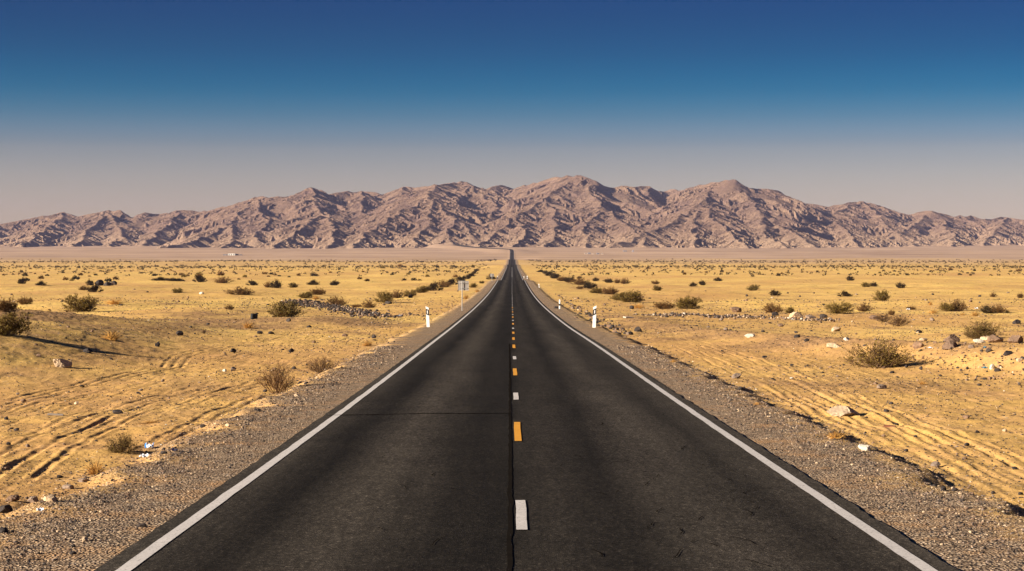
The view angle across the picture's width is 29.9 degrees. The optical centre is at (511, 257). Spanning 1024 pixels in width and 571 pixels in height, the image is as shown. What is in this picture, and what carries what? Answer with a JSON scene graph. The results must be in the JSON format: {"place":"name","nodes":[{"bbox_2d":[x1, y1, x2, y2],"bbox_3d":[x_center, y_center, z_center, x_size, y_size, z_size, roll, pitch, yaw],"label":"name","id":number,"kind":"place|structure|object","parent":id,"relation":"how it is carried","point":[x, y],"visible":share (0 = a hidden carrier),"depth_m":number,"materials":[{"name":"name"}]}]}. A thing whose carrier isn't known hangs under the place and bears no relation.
{"place":"outdoors","nodes":[
{"label":"outdoors","id":0,"kind":"place"},
{"bbox_2d":[250,313,257,318],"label":"rubber block","id":1,"kind":"object","parent":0,"point":[254,316],"depth_m":127.96,"materials":[{"name":"black rubber"}]},
{"bbox_2d":[0,250,509,570],"bbox_3d":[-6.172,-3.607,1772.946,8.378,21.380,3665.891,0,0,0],"label":"gravel shoulder","id":2,"kind":"object","parent":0,"point":[98,557],"visible":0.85,"depth_m":22.83},
{"bbox_2d":[0,527,8,532],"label":"rock","id":3,"kind":"object","parent":2,"relation":"on","point":[4,529],"visible":0.94,"depth_m":18.17,"materials":[{"name":"stone"}]},
{"bbox_2d":[43,494,56,501],"bbox_3d":[-5.011,2.625,20.822,0.161,0.108,0.128,5,2,22],"label":"rock","id":4,"kind":"object","parent":2,"relation":"on","point":[50,497],"visible":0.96,"depth_m":20.78,"materials":[{"name":"stone"}]},
{"bbox_2d":[426,307,429,326],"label":"guide post","id":5,"kind":"object","parent":2,"relation":"on","point":[427,317],"visible":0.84,"depth_m":108.51,"materials":[{"name":"white plastic"}]},
{"bbox_2d":[458,281,468,310],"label":"road sign","id":6,"kind":"object","parent":2,"relation":"on","point":[463,285],"visible":0.93,"depth_m":164.82,"materials":[{"name":"metal"}]},
{"bbox_2d":[0,244,1023,545],"bbox_3d":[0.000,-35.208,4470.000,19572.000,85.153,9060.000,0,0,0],"label":"ground","id":7,"kind":"structure","parent":0,"point":[50,378],"depth_m":90.23,"materials":[{"name":"beige sand"}]},
{"bbox_2d":[0,504,12,512],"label":"rock","id":8,"kind":"object","parent":7,"relation":"on","point":[8,508],"visible":1,"depth_m":20.88,"materials":[{"name":"stone"}]},
{"bbox_2d":[0,295,19,311],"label":"desert shrub","id":9,"kind":"object","parent":7,"relation":"on","point":[6,306],"visible":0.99,"depth_m":87.41,"materials":[{"name":"brown plant"}]},
{"bbox_2d":[5,495,18,501],"bbox_3d":[-5.691,2.755,21.854,0.158,0.103,0.149,-2,0,5],"label":"rock","id":10,"kind":"object","parent":7,"relation":"on","point":[12,498],"visible":0.98,"depth_m":21.80,"materials":[{"name":"brown stone"}]},
{"bbox_2d":[0,307,33,335],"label":"desert shrub","id":11,"kind":"object","parent":7,"relation":"on","point":[7,326],"visible":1,"depth_m":61.97,"materials":[{"name":"green plant"}]},
{"bbox_2d":[17,277,27,283],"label":"desert shrub","id":12,"kind":"object","parent":7,"relation":"on","point":[22,280],"visible":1,"depth_m":486.09,"materials":[{"name":"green plant"}]},
{"bbox_2d":[16,295,33,304],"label":"desert shrub","id":13,"kind":"object","parent":7,"relation":"on","point":[26,300],"visible":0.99,"depth_m":177.11,"materials":[{"name":"brown plant"}]},
{"bbox_2d":[27,496,38,502],"bbox_3d":[-5.208,2.638,20.884,0.131,0.089,0.120,3,0,-6],"label":"rock","id":14,"kind":"object","parent":7,"relation":"on","point":[32,499],"visible":1,"depth_m":20.85,"materials":[{"name":"grey stone"}]},
{"bbox_2d":[53,358,71,367],"bbox_3d":[-13.006,3.103,55.581,0.558,0.361,0.484,1,0,-15],"label":"rock","id":15,"kind":"object","parent":7,"relation":"on","point":[62,363],"visible":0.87,"depth_m":55.39,"materials":[{"name":"stone"}]},
{"bbox_2d":[62,484,73,488],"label":"rock","id":16,"kind":"object","parent":7,"relation":"on","point":[67,486],"visible":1,"depth_m":23.57,"materials":[{"name":"grey stone"}]},
{"bbox_2d":[60,292,100,311],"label":"desert shrub","id":17,"kind":"object","parent":7,"relation":"on","point":[84,304],"visible":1,"depth_m":160.67,"materials":[{"name":"green plant"}]},
{"bbox_2d":[78,457,105,474],"bbox_3d":[-5.570,2.793,25.612,0.339,0.263,0.349,0,0,39],"label":"grass tuft","id":18,"kind":"object","parent":7,"relation":"on","point":[95,470],"visible":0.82,"depth_m":25.61,"materials":[{"name":"beige plant"}]},
{"bbox_2d":[87,284,103,291],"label":"desert shrub","id":19,"kind":"object","parent":7,"relation":"on","point":[94,289],"visible":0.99,"depth_m":288.85,"materials":[{"name":"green plant"}]},
{"bbox_2d":[95,280,103,285],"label":"rock","id":20,"kind":"object","parent":7,"relation":"on","point":[99,282],"visible":0.72,"depth_m":443.84,"materials":[{"name":"stone"}]},
{"bbox_2d":[98,328,122,340],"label":"grass tuft","id":21,"kind":"object","parent":7,"relation":"on","point":[111,337],"visible":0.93,"depth_m":69.73,"materials":[{"name":"beige plant"}]},
{"bbox_2d":[104,298,128,304],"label":"grass tuft","id":22,"kind":"object","parent":7,"relation":"on","point":[112,301],"visible":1,"depth_m":175.31,"materials":[{"name":"beige plant"}]},
{"bbox_2d":[112,409,122,413],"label":"rock","id":23,"kind":"object","parent":7,"relation":"on","point":[116,411],"visible":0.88,"depth_m":37.91,"materials":[{"name":"stone"}]},
{"bbox_2d":[104,433,140,452],"bbox_3d":[-5.789,2.753,28.544,0.572,0.378,0.677,0,0,-17],"label":"twiggy shrub","id":24,"kind":"object","parent":7,"relation":"on","point":[124,446],"visible":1,"depth_m":28.49,"materials":[{"name":"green plant"}]},
{"bbox_2d":[151,277,171,280],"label":"desert shrub","id":25,"kind":"object","parent":7,"relation":"on","point":[159,279],"visible":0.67,"depth_m":555.47,"materials":[{"name":"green plant"}]},
{"bbox_2d":[163,277,183,280],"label":"desert shrub","id":26,"kind":"object","parent":7,"relation":"on","point":[174,279],"visible":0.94,"depth_m":545.95,"materials":[{"name":"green plant"}]},
{"bbox_2d":[171,287,183,292],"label":"desert shrub","id":27,"kind":"object","parent":7,"relation":"on","point":[175,290],"visible":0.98,"depth_m":289.50,"materials":[{"name":"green plant"}]},
{"bbox_2d":[192,273,207,281],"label":"desert shrub","id":28,"kind":"object","parent":7,"relation":"on","point":[200,278],"visible":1,"depth_m":516.38,"materials":[{"name":"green plant"}]},
{"bbox_2d":[212,276,235,282],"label":"desert shrub","id":29,"kind":"object","parent":7,"relation":"on","point":[222,280],"visible":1,"depth_m":500.43,"materials":[{"name":"brown plant"}]},
{"bbox_2d":[223,286,254,294],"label":"desert shrub","id":30,"kind":"object","parent":7,"relation":"on","point":[240,291],"visible":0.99,"depth_m":277.82,"materials":[{"name":"brown plant"}]},
{"bbox_2d":[240,320,255,328],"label":"grass tuft","id":31,"kind":"object","parent":7,"relation":"on","point":[248,325],"visible":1,"depth_m":109.53,"materials":[{"name":"beige plant"}]},
{"bbox_2d":[246,279,258,285],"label":"desert shrub","id":32,"kind":"object","parent":7,"relation":"on","point":[253,283],"visible":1,"depth_m":452.07,"materials":[{"name":"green plant"}]},
{"bbox_2d":[270,278,282,287],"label":"desert shrub","id":33,"kind":"object","parent":7,"relation":"on","point":[275,284],"visible":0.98,"depth_m":404.66,"materials":[{"name":"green plant"}]},
{"bbox_2d":[256,356,297,393],"bbox_3d":[-5.614,2.795,45.571,1.021,0.986,1.326,0,0,11],"label":"twiggy shrub","id":34,"kind":"object","parent":7,"relation":"on","point":[278,380],"visible":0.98,"depth_m":45.47,"materials":[{"name":"brown plant"}]},
{"bbox_2d":[266,301,307,316],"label":"desert shrub","id":35,"kind":"object","parent":7,"relation":"on","point":[287,311],"visible":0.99,"depth_m":133.07,"materials":[{"name":"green plant"}]},
{"bbox_2d":[296,291,314,297],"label":"desert shrub","id":36,"kind":"object","parent":7,"relation":"on","point":[306,295],"visible":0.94,"depth_m":268.46,"materials":[{"name":"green plant"}]},
{"bbox_2d":[306,279,318,284],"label":"desert shrub","id":37,"kind":"object","parent":7,"relation":"on","point":[313,282],"visible":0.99,"depth_m":468.27,"materials":[{"name":"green plant"}]},
{"bbox_2d":[309,288,326,294],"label":"desert shrub","id":38,"kind":"object","parent":7,"relation":"on","point":[317,292],"visible":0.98,"depth_m":295.03,"materials":[{"name":"brown plant"}]},
{"bbox_2d":[305,356,339,372],"bbox_3d":[-5.403,3.056,54.639,1.024,0.545,0.946,0,0,-14],"label":"twiggy shrub","id":39,"kind":"object","parent":7,"relation":"on","point":[323,363],"visible":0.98,"depth_m":54.55,"materials":[{"name":"brown plant"}]},
{"bbox_2d":[322,295,347,304],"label":"desert shrub","id":40,"kind":"object","parent":7,"relation":"on","point":[336,300],"visible":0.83,"depth_m":210.56,"materials":[{"name":"brown plant"}]},
{"bbox_2d":[273,299,402,318],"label":"stone rubble","id":41,"kind":"object","parent":7,"relation":"on","point":[335,307],"visible":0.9,"depth_m":183.42,"materials":[{"name":"grey stone"}]},
{"bbox_2d":[357,300,376,307],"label":"desert shrub","id":42,"kind":"object","parent":7,"relation":"on","point":[369,304],"visible":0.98,"depth_m":194.28,"materials":[{"name":"brown plant"}]},
{"bbox_2d":[362,338,373,345],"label":"grass tuft","id":43,"kind":"object","parent":7,"relation":"on","point":[368,344],"visible":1,"depth_m":78.46,"materials":[{"name":"beige plant"}]},
{"bbox_2d":[371,290,392,302],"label":"desert shrub","id":44,"kind":"object","parent":7,"relation":"on","point":[383,297],"visible":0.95,"depth_m":219.82,"materials":[{"name":"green plant"}]},
{"bbox_2d":[392,289,407,297],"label":"desert shrub","id":45,"kind":"object","parent":7,"relation":"on","point":[397,294],"visible":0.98,"depth_m":271.53,"materials":[{"name":"brown plant"}]},
{"bbox_2d":[403,289,416,296],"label":"desert shrub","id":46,"kind":"object","parent":7,"relation":"on","point":[413,292],"visible":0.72,"depth_m":281.74,"materials":[{"name":"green plant"}]},
{"bbox_2d":[371,304,455,323],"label":"stone rubble","id":47,"kind":"object","parent":7,"relation":"on","point":[410,314],"visible":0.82,"depth_m":151.32,"materials":[{"name":"grey stone"}]},
{"bbox_2d":[413,285,430,292],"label":"desert shrub","id":48,"kind":"object","parent":7,"relation":"on","point":[421,289],"visible":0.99,"depth_m":321.47,"materials":[{"name":"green plant"}]},
{"bbox_2d":[425,280,443,290],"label":"desert shrub","id":49,"kind":"object","parent":7,"relation":"on","point":[433,286],"visible":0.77,"depth_m":334.94,"materials":[{"name":"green plant"}]},
{"bbox_2d":[438,279,451,287],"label":"desert shrub","id":50,"kind":"object","parent":7,"relation":"on","point":[445,283],"visible":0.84,"depth_m":380.35,"materials":[{"name":"brown plant"}]},
{"bbox_2d":[447,277,457,284],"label":"desert shrub","id":51,"kind":"object","parent":7,"relation":"on","point":[452,280],"visible":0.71,"depth_m":423.33,"materials":[{"name":"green plant"}]},
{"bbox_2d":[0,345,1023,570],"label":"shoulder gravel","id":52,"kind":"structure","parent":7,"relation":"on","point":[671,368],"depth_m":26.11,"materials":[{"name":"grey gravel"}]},
{"bbox_2d":[0,289,1023,534],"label":"scattered stones","id":53,"kind":"object","parent":7,"relation":"on","point":[164,451],"visible":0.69,"depth_m":57.42,"materials":[{"name":"brown stone"}]},
{"bbox_2d":[0,258,1023,275],"bbox_3d":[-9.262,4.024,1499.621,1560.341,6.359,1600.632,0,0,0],"label":"distant shrubs","id":54,"kind":"object","parent":7,"relation":"on","point":[489,260],"visible":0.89,"depth_m":1237.09,"materials":[{"name":"brown plant"}]},
{"bbox_2d":[10,275,1019,335],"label":"dry scrub","id":55,"kind":"object","parent":7,"relation":"on","point":[49,310],"visible":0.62,"depth_m":212.19,"materials":[{"name":"brown plant"}]},
{"bbox_2d":[563,276,575,281],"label":"desert shrub","id":56,"kind":"object","parent":7,"relation":"on","point":[566,279],"visible":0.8,"depth_m":516.23,"materials":[{"name":"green plant"}]},
{"bbox_2d":[567,277,588,284],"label":"desert shrub","id":57,"kind":"object","parent":7,"relation":"on","point":[579,282],"visible":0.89,"depth_m":439.16,"materials":[{"name":"brown plant"}]},
{"bbox_2d":[582,281,597,288],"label":"desert shrub","id":58,"kind":"object","parent":7,"relation":"on","point":[590,285],"visible":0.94,"depth_m":385.94,"materials":[{"name":"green plant"}]},
{"bbox_2d":[555,293,632,334],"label":"stone rubble","id":59,"kind":"object","parent":7,"relation":"on","point":[607,325],"visible":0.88,"depth_m":125.16,"materials":[{"name":"beige stone"}]},
{"bbox_2d":[592,306,596,327],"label":"guide post","id":60,"kind":"object","parent":7,"relation":"on","point":[594,317],"visible":0.86,"depth_m":107.28,"materials":[{"name":"white plastic"}]},
{"bbox_2d":[587,287,601,293],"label":"desert shrub","id":61,"kind":"object","parent":7,"relation":"on","point":[595,290],"visible":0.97,"depth_m":314.22,"materials":[{"name":"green plant"}]},
{"bbox_2d":[601,285,618,294],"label":"desert shrub","id":62,"kind":"object","parent":7,"relation":"on","point":[608,291],"visible":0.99,"depth_m":309.91,"materials":[{"name":"brown plant"}]},
{"bbox_2d":[608,292,625,300],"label":"desert shrub","id":63,"kind":"object","parent":7,"relation":"on","point":[614,297],"visible":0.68,"depth_m":254.42,"materials":[{"name":"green plant"}]},
{"bbox_2d":[619,277,629,283],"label":"desert shrub","id":64,"kind":"object","parent":7,"relation":"on","point":[623,281],"visible":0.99,"depth_m":481.04,"materials":[{"name":"brown plant"}]},
{"bbox_2d":[617,290,644,301],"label":"desert shrub","id":65,"kind":"object","parent":7,"relation":"on","point":[633,297],"visible":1,"depth_m":235.30,"materials":[{"name":"green plant"}]},
{"bbox_2d":[653,299,676,308],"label":"desert shrub","id":66,"kind":"object","parent":7,"relation":"on","point":[664,305],"visible":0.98,"depth_m":184.88,"materials":[{"name":"brown plant"}]},
{"bbox_2d":[673,294,702,308],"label":"desert shrub","id":67,"kind":"object","parent":7,"relation":"on","point":[686,303],"visible":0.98,"depth_m":190.29,"materials":[{"name":"green plant"}]},
{"bbox_2d":[730,307,741,311],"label":"rock","id":68,"kind":"object","parent":7,"relation":"on","point":[735,309],"visible":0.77,"depth_m":169.64,"materials":[{"name":"brown stone"}]},
{"bbox_2d":[732,373,741,378],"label":"rock","id":69,"kind":"object","parent":7,"relation":"on","point":[736,375],"visible":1,"depth_m":51.58,"materials":[{"name":"grey stone"}]},
{"bbox_2d":[633,312,853,322],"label":"stone rubble","id":70,"kind":"object","parent":7,"relation":"on","point":[682,314],"visible":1,"depth_m":150.14,"materials":[{"name":"grey stone"}]},
{"bbox_2d":[747,284,759,290],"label":"desert shrub","id":71,"kind":"object","parent":7,"relation":"on","point":[753,288],"visible":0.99,"depth_m":355.95,"materials":[{"name":"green plant"}]},
{"bbox_2d":[759,302,786,312],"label":"desert shrub","id":72,"kind":"object","parent":7,"relation":"on","point":[770,308],"visible":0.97,"depth_m":164.24,"materials":[{"name":"brown plant"}]},
{"bbox_2d":[768,289,781,295],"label":"desert shrub","id":73,"kind":"object","parent":7,"relation":"on","point":[774,293],"visible":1,"depth_m":303.26,"materials":[{"name":"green plant"}]},
{"bbox_2d":[784,307,793,312],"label":"desert shrub","id":74,"kind":"object","parent":7,"relation":"on","point":[789,310],"visible":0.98,"depth_m":163.33,"materials":[{"name":"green plant"}]},
{"bbox_2d":[789,312,803,317],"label":"rock","id":75,"kind":"object","parent":7,"relation":"on","point":[795,314],"visible":0.83,"depth_m":151.31,"materials":[{"name":"stone"}]},
{"bbox_2d":[826,343,839,347],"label":"rock","id":76,"kind":"object","parent":7,"relation":"on","point":[832,345],"visible":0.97,"depth_m":70.31,"materials":[{"name":"stone"}]},
{"bbox_2d":[824,301,854,313],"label":"desert shrub","id":77,"kind":"object","parent":7,"relation":"on","point":[836,309],"visible":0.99,"depth_m":163.49,"materials":[{"name":"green plant"}]},
{"bbox_2d":[826,405,860,416],"bbox_3d":[6.484,3.034,37.572,0.504,0.270,0.636,0,0,45],"label":"rock","id":78,"kind":"object","parent":7,"relation":"on","point":[841,411],"visible":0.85,"depth_m":37.43,"materials":[{"name":"stone"}]},
{"bbox_2d":[838,290,850,296],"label":"desert shrub","id":79,"kind":"object","parent":7,"relation":"on","point":[843,292],"visible":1,"depth_m":291.24,"materials":[{"name":"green plant"}]},
{"bbox_2d":[855,302,874,311],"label":"desert shrub","id":80,"kind":"object","parent":7,"relation":"on","point":[863,308],"visible":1,"depth_m":175.08,"materials":[{"name":"brown plant"}]},
{"bbox_2d":[834,337,918,367],"bbox_3d":[11.370,2.948,59.524,2.729,1.084,2.429,0,0,28],"label":"twiggy shrub","id":81,"kind":"object","parent":7,"relation":"on","point":[884,358],"visible":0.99,"depth_m":59.28,"materials":[{"name":"brown plant"}]},
{"bbox_2d":[872,289,889,300],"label":"desert shrub","id":82,"kind":"object","parent":7,"relation":"on","point":[882,295],"visible":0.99,"depth_m":218.88,"materials":[{"name":"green plant"}]},
{"bbox_2d":[877,384,886,388],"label":"rock","id":83,"kind":"object","parent":7,"relation":"on","point":[880,386],"visible":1,"depth_m":47.12,"materials":[{"name":"brown stone"}]},
{"bbox_2d":[875,312,892,321],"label":"twiggy shrub","id":84,"kind":"object","parent":7,"relation":"on","point":[880,317],"visible":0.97,"depth_m":134.99,"materials":[{"name":"brown plant"}]},
{"bbox_2d":[887,312,911,326],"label":"twiggy shrub","id":85,"kind":"object","parent":7,"relation":"on","point":[897,322],"visible":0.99,"depth_m":120.83,"materials":[{"name":"brown plant"}]},
{"bbox_2d":[895,281,906,287],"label":"desert shrub","id":86,"kind":"object","parent":7,"relation":"on","point":[899,285],"visible":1,"depth_m":393.12,"materials":[{"name":"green plant"}]},
{"bbox_2d":[912,341,923,348],"bbox_3d":[13.483,2.932,63.659,0.407,0.292,0.298,5,1,14],"label":"rock","id":87,"kind":"object","parent":7,"relation":"on","point":[917,344],"visible":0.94,"depth_m":63.56,"materials":[{"name":"brown stone"}]},
{"bbox_2d":[842,340,1023,386],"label":"stone rubble","id":88,"kind":"object","parent":7,"relation":"on","point":[967,367],"visible":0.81,"depth_m":56.84,"materials":[{"name":"beige stone"}]},
{"bbox_2d":[931,461,940,466],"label":"rock","id":89,"kind":"object","parent":7,"relation":"on","point":[935,463],"visible":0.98,"depth_m":26.55,"materials":[{"name":"grey stone"}]},
{"bbox_2d":[938,302,957,310],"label":"desert shrub","id":90,"kind":"object","parent":7,"relation":"on","point":[945,307],"visible":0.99,"depth_m":176.87,"materials":[{"name":"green plant"}]},
{"bbox_2d":[942,340,956,349],"bbox_3d":[13.968,2.819,61.235,0.488,0.345,0.466,7,3,26],"label":"rock","id":91,"kind":"object","parent":7,"relation":"on","point":[948,344],"visible":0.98,"depth_m":61.12,"materials":[{"name":"brown stone"}]},
{"bbox_2d":[944,334,959,341],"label":"rock","id":92,"kind":"object","parent":7,"relation":"on","point":[953,337],"visible":0.63,"depth_m":83.69,"materials":[{"name":"brown stone"}]},
{"bbox_2d":[950,297,969,310],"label":"desert shrub","id":93,"kind":"object","parent":7,"relation":"on","point":[956,303],"visible":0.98,"depth_m":177.03,"materials":[{"name":"brown plant"}]},
{"bbox_2d":[973,339,985,342],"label":"rock","id":94,"kind":"object","parent":7,"relation":"on","point":[978,340],"visible":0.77,"depth_m":80.93,"materials":[{"name":"white stone"}]},
{"bbox_2d":[961,319,1007,338],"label":"twiggy shrub","id":95,"kind":"object","parent":7,"relation":"on","point":[979,329],"visible":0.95,"depth_m":84.34,"materials":[{"name":"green plant"}]},
{"bbox_2d":[979,304,997,313],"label":"desert shrub","id":96,"kind":"object","parent":7,"relation":"on","point":[985,309],"visible":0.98,"depth_m":170.96,"materials":[{"name":"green plant"}]},
{"bbox_2d":[987,334,1002,342],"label":"rock","id":97,"kind":"object","parent":7,"relation":"on","point":[992,338],"visible":0.94,"depth_m":80.67,"materials":[{"name":"brown stone"}]},
{"bbox_2d":[990,303,1006,312],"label":"desert shrub","id":98,"kind":"object","parent":7,"relation":"on","point":[999,309],"visible":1,"depth_m":170.65,"materials":[{"name":"brown plant"}]},
{"bbox_2d":[1007,335,1022,342],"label":"rock","id":99,"kind":"object","parent":7,"relation":"on","point":[1015,339],"visible":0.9,"depth_m":79.16,"materials":[{"name":"brown stone"}]},
{"bbox_2d":[0,175,1023,248],"bbox_3d":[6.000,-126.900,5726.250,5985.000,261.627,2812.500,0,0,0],"label":"mountains","id":100,"kind":"structure","parent":0,"point":[579,211],"depth_m":5406.67,"materials":[{"name":"brown stone"}]},
{"bbox_2d":[0,0,1023,223],"label":"sky","id":101,"kind":"structure","parent":0,"point":[132,107],"materials":[{"name":"blue"}]},
{"bbox_2d":[94,245,959,570],"bbox_3d":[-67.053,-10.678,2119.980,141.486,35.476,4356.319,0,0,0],"label":"road","id":102,"kind":"structure","parent":0,"point":[510,421],"depth_m":21.87,"materials":[{"name":"black asphalt"}]},
{"bbox_2d":[513,249,1023,570],"bbox_3d":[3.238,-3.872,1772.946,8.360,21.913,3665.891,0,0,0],"label":"gravel shoulder","id":103,"kind":"object","parent":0,"point":[603,337],"visible":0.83,"depth_m":23.49},
{"bbox_2d":[827,430,844,438],"bbox_3d":[4.985,2.724,29.544,0.341,0.189,0.332,0,0,-32],"label":"grass tuft","id":104,"kind":"object","parent":103,"relation":"on","point":[837,435],"visible":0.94,"depth_m":29.50,"materials":[{"name":"yellow plant"}]},
{"bbox_2d":[858,444,869,450],"bbox_3d":[5.042,2.739,27.509,0.178,0.110,0.139,6,1,9],"label":"rock","id":105,"kind":"object","parent":103,"relation":"on","point":[864,447],"visible":0.91,"depth_m":27.46,"materials":[{"name":"white stone"}]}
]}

